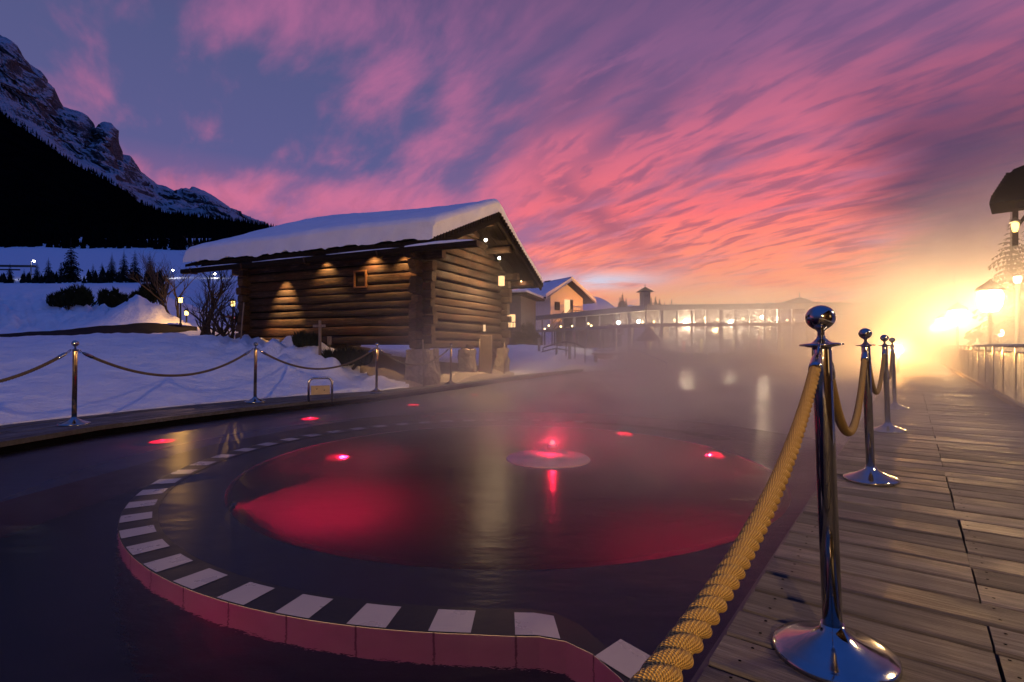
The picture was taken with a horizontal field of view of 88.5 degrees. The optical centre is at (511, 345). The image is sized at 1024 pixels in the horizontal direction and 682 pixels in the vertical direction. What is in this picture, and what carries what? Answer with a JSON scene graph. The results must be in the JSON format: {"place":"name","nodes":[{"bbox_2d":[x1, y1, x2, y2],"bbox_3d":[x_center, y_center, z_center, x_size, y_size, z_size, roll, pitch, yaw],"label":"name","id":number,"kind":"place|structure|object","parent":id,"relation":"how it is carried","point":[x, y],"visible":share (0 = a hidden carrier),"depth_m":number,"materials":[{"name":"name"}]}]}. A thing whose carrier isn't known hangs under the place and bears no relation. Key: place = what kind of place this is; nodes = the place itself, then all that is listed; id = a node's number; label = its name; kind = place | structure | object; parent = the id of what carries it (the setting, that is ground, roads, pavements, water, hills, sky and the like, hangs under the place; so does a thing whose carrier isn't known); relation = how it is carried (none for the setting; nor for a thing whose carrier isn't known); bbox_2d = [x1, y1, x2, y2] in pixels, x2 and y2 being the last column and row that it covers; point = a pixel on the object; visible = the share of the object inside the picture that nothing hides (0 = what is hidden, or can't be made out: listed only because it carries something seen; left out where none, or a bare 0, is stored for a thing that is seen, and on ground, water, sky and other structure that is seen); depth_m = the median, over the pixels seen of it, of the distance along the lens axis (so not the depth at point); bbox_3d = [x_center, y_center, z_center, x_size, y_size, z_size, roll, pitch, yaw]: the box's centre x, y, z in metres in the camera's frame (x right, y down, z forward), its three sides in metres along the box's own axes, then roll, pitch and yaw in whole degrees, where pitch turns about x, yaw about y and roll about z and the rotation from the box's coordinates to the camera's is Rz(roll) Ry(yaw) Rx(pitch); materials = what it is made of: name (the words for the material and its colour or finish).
{"place":"outdoors","nodes":[
{"label":"outdoors","id":0,"kind":"place"},
{"bbox_2d":[0,115,260,240],"bbox_3d":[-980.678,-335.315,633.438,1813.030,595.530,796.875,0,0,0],"label":"hill","id":1,"kind":"structure","parent":0,"point":[7,176],"depth_m":727.22,"materials":[{"name":"black plant"}]},
{"bbox_2d":[0,108,276,249],"bbox_3d":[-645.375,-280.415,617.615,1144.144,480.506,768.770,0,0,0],"label":"forest","id":2,"kind":"object","parent":1,"relation":"on","point":[26,228],"visible":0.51,"depth_m":478.87,"materials":[{"name":"black plant"}]},
{"bbox_2d":[0,35,269,226],"bbox_3d":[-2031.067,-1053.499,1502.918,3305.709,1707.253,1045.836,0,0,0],"label":"mountain","id":3,"kind":"structure","parent":0,"point":[29,97],"depth_m":1207.59,"materials":[{"name":"grey stone"}]},
{"bbox_2d":[0,369,583,454],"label":"walkway","id":4,"kind":"structure","parent":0,"point":[17,433],"depth_m":7.39,"materials":[{"name":"brown wood"}]},
{"bbox_2d":[57,340,90,426],"bbox_3d":[-5.263,0.443,6.330,0.320,1.014,0.320,1,0,0],"label":"rope post","id":5,"kind":"object","parent":4,"relation":"on","point":[74,420],"visible":1,"depth_m":6.31,"materials":[{"name":"metal"}]},
{"bbox_2d":[0,349,70,382],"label":"barrier rope","id":6,"kind":"object","parent":5,"relation":"hanging from","point":[60,356],"visible":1,"depth_m":5.90,"materials":[{"name":"fabric"}]},
{"bbox_2d":[78,348,252,376],"bbox_3d":[-4.795,0.243,7.585,0.044,0.407,2.601,0,0,21],"label":"barrier rope","id":7,"kind":"object","parent":5,"relation":"hanging from","point":[146,373],"visible":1,"depth_m":7.29,"materials":[{"name":"fabric"}]},
{"bbox_2d":[244,342,264,402],"bbox_3d":[-4.313,0.443,8.840,0.320,1.014,0.320,1,0,0],"label":"rope post","id":8,"kind":"object","parent":4,"relation":"on","point":[254,399],"visible":1,"depth_m":8.82,"materials":[{"name":"metal"}]},
{"bbox_2d":[257,348,374,369],"bbox_3d":[-3.530,0.243,9.735,0.044,0.407,2.305,0,0,41],"label":"barrier rope","id":9,"kind":"object","parent":8,"relation":"hanging from","point":[284,362],"visible":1,"depth_m":9.61,"materials":[{"name":"fabric"}]},
{"bbox_2d":[307,377,332,401],"bbox_3d":[-3.276,0.741,9.000,0.418,0.419,0.039,0,0,-28],"label":"hoop sign","id":10,"kind":"object","parent":4,"relation":"on","point":[320,390],"visible":1,"depth_m":8.98,"materials":[{"name":"metal"}]},
{"bbox_2d":[368,343,384,392],"bbox_3d":[-2.733,0.443,10.630,0.320,1.014,0.320,1,0,0],"label":"rope post","id":11,"kind":"object","parent":4,"relation":"on","point":[376,390],"visible":1,"depth_m":10.61,"materials":[{"name":"metal"}]},
{"bbox_2d":[444,343,456,384],"bbox_3d":[-1.513,0.443,13.000,0.320,1.014,0.320,1,0,0],"label":"rope post","id":12,"kind":"object","parent":4,"relation":"on","point":[450,382],"visible":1,"depth_m":12.97,"materials":[{"name":"metal"}]},
{"bbox_2d":[378,347,449,365],"bbox_3d":[-2.130,0.243,11.815,0.044,0.407,2.583,0,0,27],"label":"barrier rope","id":13,"kind":"object","parent":12,"relation":"hanging from","point":[381,351],"visible":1,"depth_m":11.65,"materials":[{"name":"fabric"}]},
{"bbox_2d":[0,284,667,424],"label":"snow field","id":14,"kind":"structure","parent":0,"point":[44,393],"depth_m":11.31,"materials":[{"name":"white snow"}]},
{"bbox_2d":[46,283,97,309],"bbox_3d":[-18.512,-2.045,22.124,1.870,1.289,1.542,0,0,-25],"label":"pine shrub","id":15,"kind":"object","parent":14,"relation":"on","point":[69,296],"visible":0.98,"depth_m":21.82,"materials":[{"name":"green plant"}]},
{"bbox_2d":[0,323,196,336],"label":"lane","id":16,"kind":"structure","parent":14,"relation":"on","point":[147,328],"depth_m":16.62,"materials":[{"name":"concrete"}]},
{"bbox_2d":[96,286,128,307],"bbox_3d":[-16.291,-1.836,21.549,1.243,1.274,1.136,0,0,37],"label":"pine shrub","id":17,"kind":"object","parent":14,"relation":"on","point":[114,297],"visible":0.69,"depth_m":21.36,"materials":[{"name":"green plant"}]},
{"bbox_2d":[128,276,165,303],"bbox_3d":[-14.582,-2.144,21.030,1.453,1.388,0.819,0,0,0],"label":"pine shrub","id":18,"kind":"object","parent":14,"relation":"on","point":[143,292],"visible":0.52,"depth_m":20.89,"materials":[{"name":"green plant"}]},
{"bbox_2d":[129,250,187,305],"bbox_3d":[-13.777,-2.532,20.895,1.651,2.868,1.910,0,0,20],"label":"bare tree","id":19,"kind":"object","parent":14,"relation":"on","point":[151,269],"visible":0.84,"depth_m":20.70,"materials":[{"name":"brown plant"}]},
{"bbox_2d":[126,257,201,317],"bbox_3d":[-12.509,-2.024,19.036,1.943,2.530,1.970,0,0,0],"label":"bare tree","id":20,"kind":"object","parent":14,"relation":"on","point":[175,295],"visible":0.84,"depth_m":19.18,"materials":[{"name":"brown plant"}]},
{"bbox_2d":[178,295,182,324],"bbox_3d":[-11.344,-1.106,18.000,0.180,1.230,0.175,0,0,0],"label":"garden lamp","id":21,"kind":"object","parent":14,"relation":"on","point":[180,318],"visible":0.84,"depth_m":17.98,"materials":[{"name":"metal"}]},
{"bbox_2d":[178,235,237,334],"bbox_3d":[-9.083,-1.725,16.388,1.821,3.558,1.746,0,0,0],"label":"bare tree","id":22,"kind":"object","parent":14,"relation":"on","point":[223,285],"visible":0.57,"depth_m":16.20,"materials":[{"name":"brown plant"}]},
{"bbox_2d":[181,284,238,335],"bbox_3d":[-8.796,-0.855,15.666,1.986,2.069,1.729,0,0,0],"label":"bare tree","id":23,"kind":"object","parent":14,"relation":"on","point":[208,332],"visible":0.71,"depth_m":15.56,"materials":[{"name":"brown plant"}]},
{"bbox_2d":[192,294,238,338],"bbox_3d":[-8.435,-0.799,15.365,1.364,1.883,1.479,0,0,0],"label":"bare tree","id":24,"kind":"object","parent":14,"relation":"on","point":[219,329],"visible":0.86,"depth_m":15.23,"materials":[{"name":"brown plant"}]},
{"bbox_2d":[240,302,244,338],"bbox_3d":[-6.675,-0.450,12.999,0.133,1.253,0.038,0,0,0],"label":"stake","id":25,"kind":"object","parent":14,"relation":"on","point":[242,321],"visible":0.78,"depth_m":12.99,"materials":[{"name":"brown wood"}]},
{"bbox_2d":[290,330,322,347],"bbox_3d":[-4.816,-0.117,12.336,0.782,0.625,0.552,0,0,0],"label":"pine shrub","id":26,"kind":"object","parent":14,"relation":"on","point":[300,339],"visible":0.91,"depth_m":12.21,"materials":[{"name":"green plant"}]},
{"bbox_2d":[313,320,325,355],"bbox_3d":[-4.419,-0.004,12.092,0.340,1.160,0.060,0,0,17],"label":"cross","id":27,"kind":"object","parent":14,"relation":"on","point":[319,325],"visible":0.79,"depth_m":12.08,"materials":[{"name":"brown wood"}]},
{"bbox_2d":[327,336,331,350],"bbox_3d":[-4.302,0.126,12.409,0.100,0.700,0.042,0,0,0],"label":"marker board","id":28,"kind":"object","parent":14,"relation":"on","point":[329,340],"visible":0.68,"depth_m":12.39,"materials":[{"name":"brown wood"}]},
{"bbox_2d":[315,346,372,369],"bbox_3d":[-3.906,0.302,12.300,1.343,0.690,0.715,0,0,0],"label":"pine shrub","id":29,"kind":"object","parent":14,"relation":"on","point":[344,356],"visible":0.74,"depth_m":12.13,"materials":[{"name":"green plant"}]},
{"bbox_2d":[180,199,543,348],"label":"log barn","id":30,"kind":"structure","parent":14,"relation":"on","point":[435,277],"depth_m":13.90,"materials":[{"name":"brown wood"}]},
{"bbox_2d":[353,270,367,287],"bbox_3d":[-3.905,-1.720,13.572,0.410,0.450,0.085,0,0,25],"label":"window","id":31,"kind":"structure","parent":30,"relation":"in","point":[356,284],"depth_m":13.58,"materials":[{"name":"brown wood"}]},
{"bbox_2d":[403,349,439,385],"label":"stone pier","id":32,"kind":"structure","parent":14,"relation":"on","point":[415,373],"depth_m":12.56,"materials":[{"name":"stone"}]},
{"bbox_2d":[414,344,429,349],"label":"wood block","id":33,"kind":"structure","parent":32,"relation":"on","point":[426,346],"depth_m":12.76,"materials":[{"name":"brown wood"}]},
{"bbox_2d":[457,348,477,371],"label":"stone pier","id":34,"kind":"structure","parent":14,"relation":"on","point":[467,362],"depth_m":14.71,"materials":[{"name":"stone"}]},
{"bbox_2d":[461,344,473,349],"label":"wood block","id":35,"kind":"structure","parent":34,"relation":"on","point":[469,346],"depth_m":14.78,"materials":[{"name":"brown wood"}]},
{"bbox_2d":[479,339,479,371],"bbox_3d":[-0.944,0.409,15.201,0.058,1.201,0.038,0,0,0],"label":"stake","id":36,"kind":"object","parent":14,"relation":"on","point":[479,355],"visible":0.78,"depth_m":15.18,"materials":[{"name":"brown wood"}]},
{"bbox_2d":[480,335,491,373],"bbox_3d":[-0.781,0.256,15.587,0.405,1.120,0.120,1,1,14],"label":"upright plank","id":37,"kind":"object","parent":14,"relation":"on","point":[485,353],"visible":0.82,"depth_m":15.52,"materials":[{"name":"brown wood"}]},
{"bbox_2d":[492,348,509,371],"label":"stone pier","id":38,"kind":"structure","parent":14,"relation":"on","point":[498,359],"depth_m":16.66,"materials":[{"name":"stone"}]},
{"bbox_2d":[503,342,504,373],"bbox_3d":[-0.245,0.451,16.401,0.048,1.150,0.038,0,0,0],"label":"stake","id":39,"kind":"object","parent":14,"relation":"on","point":[504,359],"visible":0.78,"depth_m":16.39,"materials":[{"name":"brown wood"}]},
{"bbox_2d":[510,321,542,344],"bbox_3d":[0.810,-0.487,29.080,1.916,1.912,1.247,0,0,0],"label":"pine shrub","id":40,"kind":"object","parent":14,"relation":"on","point":[527,338],"visible":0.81,"depth_m":28.83,"materials":[{"name":"green plant"}]},
{"bbox_2d":[542,348,567,354],"bbox_3d":[1.975,0.528,23.702,1.404,0.891,0.064,0,0,26],"label":"bridge rail","id":41,"kind":"object","parent":14,"relation":"on","point":[555,350],"visible":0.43,"depth_m":23.69,"materials":[{"name":"metal"}]},
{"bbox_2d":[542,341,585,361],"bbox_3d":[2.389,0.424,24.477,2.162,1.280,0.113,0,0,28],"label":"bridge rail","id":42,"kind":"object","parent":14,"relation":"on","point":[566,342],"visible":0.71,"depth_m":24.28,"materials":[{"name":"metal"}]},
{"bbox_2d":[568,344,570,358],"bbox_3d":[2.514,0.472,23.000,0.120,1.118,0.120,0,0,0],"label":"white post","id":43,"kind":"object","parent":14,"relation":"on","point":[569,351],"visible":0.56,"depth_m":22.94,"materials":[{"name":"paint"}]},
{"bbox_2d":[593,349,614,358],"bbox_3d":[4.635,0.420,26.500,1.000,0.500,0.600,0,0,-6],"label":"planter","id":44,"kind":"object","parent":14,"relation":"on","point":[605,356],"visible":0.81,"depth_m":26.24,"materials":[{"name":"ceramic"}]},
{"bbox_2d":[591,351,624,363],"bbox_3d":[4.563,0.568,25.000,1.500,0.610,0.400,0,0,-6],"label":"bench","id":45,"kind":"object","parent":14,"relation":"on","point":[597,353],"visible":0.98,"depth_m":24.83,"materials":[{"name":"brown wood"}]},
{"bbox_2d":[635,326,662,356],"bbox_3d":[7.032,-0.200,27.000,1.330,1.600,1.330,0,0,-22],"label":"parasol","id":46,"kind":"object","parent":14,"relation":"on","point":[648,334],"visible":1,"depth_m":26.68,"materials":[{"name":"white fabric"}]},
{"bbox_2d":[0,365,895,681],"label":"pool water","id":47,"kind":"structure","parent":0,"point":[630,537],"depth_m":3.20,"materials":[{"name":"liquid"}]},
{"bbox_2d":[0,237,1022,385],"bbox_3d":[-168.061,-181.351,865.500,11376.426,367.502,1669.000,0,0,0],"label":"ground","id":48,"kind":"structure","parent":0,"point":[911,334],"depth_m":146.88,"materials":[{"name":"white snow"}]},
{"bbox_2d":[4,265,15,282],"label":"spruce tree","id":49,"kind":"object","parent":48,"relation":"on","point":[10,279],"visible":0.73,"depth_m":79.94,"materials":[{"name":"green plant"}]},
{"bbox_2d":[0,265,35,269],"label":"road barrier","id":50,"kind":"object","parent":48,"relation":"on","point":[15,266],"visible":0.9,"depth_m":95.75,"materials":[{"name":"metal"}]},
{"bbox_2d":[30,260,33,277],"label":"street lamp","id":51,"kind":"object","parent":48,"relation":"on","point":[31,268],"visible":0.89,"depth_m":91.98,"materials":[{"name":"metal"}]},
{"bbox_2d":[31,266,41,280],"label":"spruce tree","id":52,"kind":"object","parent":48,"relation":"on","point":[37,275],"visible":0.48,"depth_m":81.94,"materials":[{"name":"green plant"}]},
{"bbox_2d":[43,257,57,282],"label":"spruce tree","id":53,"kind":"object","parent":48,"relation":"on","point":[48,269],"visible":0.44,"depth_m":81.89,"materials":[{"name":"green plant"}]},
{"bbox_2d":[57,265,63,275],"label":"spruce tree","id":54,"kind":"object","parent":48,"relation":"on","point":[60,273],"visible":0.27,"depth_m":85.85,"materials":[{"name":"green plant"}]},
{"bbox_2d":[55,240,82,281],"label":"spruce tree","id":55,"kind":"object","parent":48,"relation":"on","point":[70,269],"visible":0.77,"depth_m":83.75,"materials":[{"name":"green plant"}]},
{"bbox_2d":[0,267,165,282],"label":"hedge","id":56,"kind":"object","parent":48,"relation":"on","point":[51,276],"visible":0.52,"depth_m":79.49,"materials":[{"name":"plant"}]},
{"bbox_2d":[88,265,94,282],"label":"spruce tree","id":57,"kind":"object","parent":48,"relation":"on","point":[92,274],"visible":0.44,"depth_m":79.80,"materials":[{"name":"green plant"}]},
{"bbox_2d":[105,255,116,281],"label":"spruce tree","id":58,"kind":"object","parent":48,"relation":"on","point":[112,274],"visible":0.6,"depth_m":83.87,"materials":[{"name":"green plant"}]},
{"bbox_2d":[112,255,130,281],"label":"spruce tree","id":59,"kind":"object","parent":48,"relation":"on","point":[123,271],"visible":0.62,"depth_m":83.84,"materials":[{"name":"green plant"}]},
{"bbox_2d":[123,253,144,282],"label":"spruce tree","id":60,"kind":"object","parent":48,"relation":"on","point":[137,272],"visible":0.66,"depth_m":79.72,"materials":[{"name":"green plant"}]},
{"bbox_2d":[142,256,155,281],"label":"spruce tree","id":61,"kind":"object","parent":48,"relation":"on","point":[146,274],"visible":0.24,"depth_m":81.69,"materials":[{"name":"green plant"}]},
{"bbox_2d":[507,289,544,344],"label":"outbuilding","id":62,"kind":"structure","parent":48,"relation":"on","point":[522,310],"depth_m":32.79,"materials":[{"name":"metal"}]},
{"bbox_2d":[507,314,514,326],"bbox_3d":[-0.270,-1.550,32.833,0.980,0.800,0.046,0,0,16],"label":"window","id":63,"kind":"structure","parent":62,"relation":"in","point":[512,315],"depth_m":32.72,"materials":[{"name":"yellow glass"}]},
{"bbox_2d":[525,277,595,329],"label":"house","id":64,"kind":"structure","parent":48,"relation":"on","point":[567,295],"depth_m":44.85,"materials":[{"name":"wood"}]},
{"bbox_2d":[555,302,559,309],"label":"window","id":65,"kind":"structure","parent":64,"relation":"in","point":[557,304],"depth_m":44.39,"materials":[{"name":"black glass"}]},
{"bbox_2d":[564,299,569,312],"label":"door","id":66,"kind":"structure","parent":64,"relation":"in","point":[566,302],"depth_m":44.99,"materials":[{"name":"yellow glass"}]},
{"bbox_2d":[583,297,614,310],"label":"snow mound","id":67,"kind":"object","parent":48,"relation":"on","point":[601,303],"visible":0.12,"depth_m":53.88,"materials":[{"name":"white snow"}]},
{"bbox_2d":[618,292,625,306],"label":"spruce tree","id":68,"kind":"object","parent":48,"relation":"on","point":[622,304],"visible":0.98,"depth_m":119.91,"materials":[{"name":"green plant"}]},
{"bbox_2d":[636,287,653,304],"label":"tower","id":69,"kind":"structure","parent":48,"relation":"on","point":[644,292],"depth_m":117.22,"materials":[{"name":"metal"}]},
{"bbox_2d":[536,303,820,357],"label":"glass pavilion","id":70,"kind":"structure","parent":48,"relation":"on","point":[720,329],"depth_m":31.07,"materials":[{"name":"glass"}]},
{"bbox_2d":[658,327,675,352],"bbox_3d":[9.464,-0.618,31.050,1.972,2.036,1.873,0,0,31],"label":"pot plant","id":71,"kind":"object","parent":70,"relation":"on","point":[669,346],"visible":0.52,"depth_m":30.79,"materials":[{"name":"plant"}]},
{"bbox_2d":[925,275,983,352],"bbox_3d":[30.170,-2.240,35.903,3.092,5.722,2.977,0,0,-6],"label":"spruce tree","id":72,"kind":"object","parent":48,"relation":"on","point":[949,327],"visible":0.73,"depth_m":35.81,"materials":[{"name":"green plant"}]},
{"bbox_2d":[970,267,1022,350],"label":"spruce tree","id":73,"kind":"object","parent":48,"relation":"on","point":[977,323],"visible":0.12,"depth_m":40.07,"materials":[{"name":"green plant"}]},
{"bbox_2d":[0,0,1023,317],"label":"sky","id":74,"kind":"structure","parent":0,"point":[683,151],"materials":[{"name":"purple"}]},
{"bbox_2d":[741,297,998,314],"bbox_3d":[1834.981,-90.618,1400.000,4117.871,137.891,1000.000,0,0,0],"label":"hills","id":75,"kind":"structure","parent":0,"point":[906,307],"depth_m":1335.76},
{"bbox_2d":[963,214,1023,351],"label":"spruce tree","id":76,"kind":"object","parent":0,"point":[1003,317],"visible":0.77,"depth_m":16.93,"materials":[{"name":"green plant"}]},
{"bbox_2d":[982,231,1023,350],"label":"spruce tree","id":77,"kind":"object","parent":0,"point":[1010,348],"visible":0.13,"depth_m":19.11,"materials":[{"name":"green plant"}]},
{"label":"lower ground","id":78,"kind":"structure","parent":0,"visible":0},
{"bbox_2d":[928,321,938,359],"bbox_3d":[28.882,0.402,36.000,0.624,4.195,0.624,0,0,0],"label":"street lamp","id":79,"kind":"object","parent":78,"relation":"on","point":[933,323],"visible":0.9,"depth_m":35.95,"materials":[{"name":"metal"}]},
{"bbox_2d":[935,313,951,344],"bbox_3d":[22.943,0.357,28.000,0.702,4.286,0.702,0,0,0],"label":"street lamp","id":80,"kind":"object","parent":78,"relation":"on","point":[942,316],"visible":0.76,"depth_m":27.91,"materials":[{"name":"metal"}]},
{"bbox_2d":[946,302,968,347],"bbox_3d":[17.786,0.367,21.000,0.702,4.266,0.702,0,0,0],"label":"street lamp","id":81,"kind":"object","parent":78,"relation":"on","point":[957,306],"visible":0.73,"depth_m":20.95,"materials":[{"name":"metal"}]},
{"bbox_2d":[974,279,1005,349],"bbox_3d":[13.631,0.296,15.000,0.702,4.408,0.702,0,0,0],"label":"street lamp","id":82,"kind":"object","parent":78,"relation":"on","point":[989,285],"visible":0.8,"depth_m":14.95,"materials":[{"name":"metal"}]},
{"bbox_2d":[997,328,1003,390],"bbox_3d":[15.308,0.953,16.500,0.218,3.093,0.218,0,0,0],"label":"street lamp","id":83,"kind":"object","parent":78,"relation":"on","point":[1000,341],"visible":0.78,"depth_m":16.46,"materials":[{"name":"metal"}]},
{"bbox_2d":[989,165,1023,245],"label":"street lamp","id":84,"kind":"object","parent":78,"relation":"on","point":[1007,195],"visible":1,"depth_m":10.44,"materials":[{"name":"black metal"}]},
{"bbox_2d":[1013,273,1021,401],"bbox_3d":[14.896,0.177,15.500,0.218,4.645,0.218,0,0,0],"label":"street lamp","id":85,"kind":"object","parent":78,"relation":"on","point":[1017,312],"visible":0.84,"depth_m":15.46,"materials":[{"name":"metal"}]},
{"label":"pool floor","id":86,"kind":"structure","parent":0,"visible":0},
{"bbox_2d":[118,419,731,681],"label":"whirlpool wall","id":87,"kind":"structure","parent":86,"relation":"on","point":[148,543],"depth_m":2.21,"materials":[{"name":"tile"}]},
{"bbox_2d":[636,364,719,366],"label":"pool wall","id":88,"kind":"structure","parent":86,"relation":"on","point":[690,364],"depth_m":29.12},
{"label":"boardwalk joists","id":89,"kind":"structure","parent":88,"relation":"attached to","visible":0},
{"bbox_2d":[697,360,1023,681],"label":"boardwalk","id":90,"kind":"structure","parent":89,"relation":"on","point":[927,596],"depth_m":2.29,"materials":[{"name":"brown wood"}]},
{"bbox_2d":[690,387,882,681],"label":"pool edge trim","id":91,"kind":"structure","parent":90,"relation":"attached to","point":[700,670],"depth_m":1.81,"materials":[{"name":"metal"}]},
{"bbox_2d":[772,305,902,681],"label":"rope post","id":92,"kind":"object","parent":90,"relation":"on","point":[829,646],"visible":0.98,"depth_m":1.50,"materials":[{"name":"metal"}]},
{"bbox_2d":[628,342,823,681],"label":"barrier rope","id":93,"kind":"object","parent":92,"relation":"hanging from","point":[670,659],"visible":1,"depth_m":0.56,"materials":[{"name":"fabric"}]},
{"bbox_2d":[832,344,867,435],"bbox_3d":[1.626,0.203,2.514,0.040,0.425,2.386,0,0,36],"label":"barrier rope","id":94,"kind":"object","parent":92,"relation":"hanging from","point":[843,427],"visible":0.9,"depth_m":2.58,"materials":[{"name":"fabric"}]},
{"bbox_2d":[837,470,849,474],"bbox_3d":[2.384,0.893,3.652,0.240,0.006,0.120,0,0,37],"label":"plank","id":95,"kind":"object","parent":90,"relation":"on","point":[839,472],"depth_m":3.69,"materials":[{"name":"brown wood"}]},
{"bbox_2d":[843,328,900,485],"bbox_3d":[2.374,0.389,3.507,0.320,1.014,0.320,-2,0,0],"label":"rope post","id":96,"kind":"object","parent":90,"relation":"on","point":[869,474],"visible":0.99,"depth_m":3.48,"materials":[{"name":"metal"}]},
{"bbox_2d":[871,346,885,394],"bbox_3d":[3.131,0.203,4.508,0.040,0.425,2.448,0,0,38],"label":"barrier rope","id":97,"kind":"object","parent":96,"relation":"hanging from","point":[875,391],"visible":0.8,"depth_m":4.88,"materials":[{"name":"fabric"}]},
{"bbox_2d":[874,335,906,433],"bbox_3d":[3.920,0.389,5.510,0.320,1.014,0.320,-2,0,0],"label":"rope post","id":98,"kind":"object","parent":90,"relation":"on","point":[887,427],"visible":0.96,"depth_m":5.49,"materials":[{"name":"metal"}]},
{"bbox_2d":[889,346,893,379],"bbox_3d":[4.652,0.203,6.488,0.040,0.425,2.380,0,0,37],"label":"barrier rope","id":99,"kind":"object","parent":98,"relation":"hanging from","point":[891,361],"visible":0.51,"depth_m":7.08,"materials":[{"name":"fabric"}]},
{"bbox_2d":[881,338,908,409],"bbox_3d":[5.416,0.389,7.466,0.320,1.014,0.320,-2,0,0],"label":"rope post","id":100,"kind":"object","parent":90,"relation":"on","point":[894,405],"visible":0.88,"depth_m":7.44,"materials":[{"name":"metal"}]},
{"bbox_2d":[940,344,1023,412],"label":"boardwalk railing","id":101,"kind":"object","parent":90,"relation":"on","point":[978,367],"visible":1,"depth_m":9.97,"materials":[{"name":"wood"}]},
{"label":"whirlpool floor","id":102,"kind":"structure","parent":0,"visible":0},
{"bbox_2d":[506,440,590,468],"bbox_3d":[0.345,1.313,5.020,0.830,0.734,0.830,0,0,0],"label":"pedestal","id":103,"kind":"object","parent":102,"relation":"on","point":[551,456],"visible":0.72,"depth_m":4.93,"materials":[{"name":"stone"}]}
]}

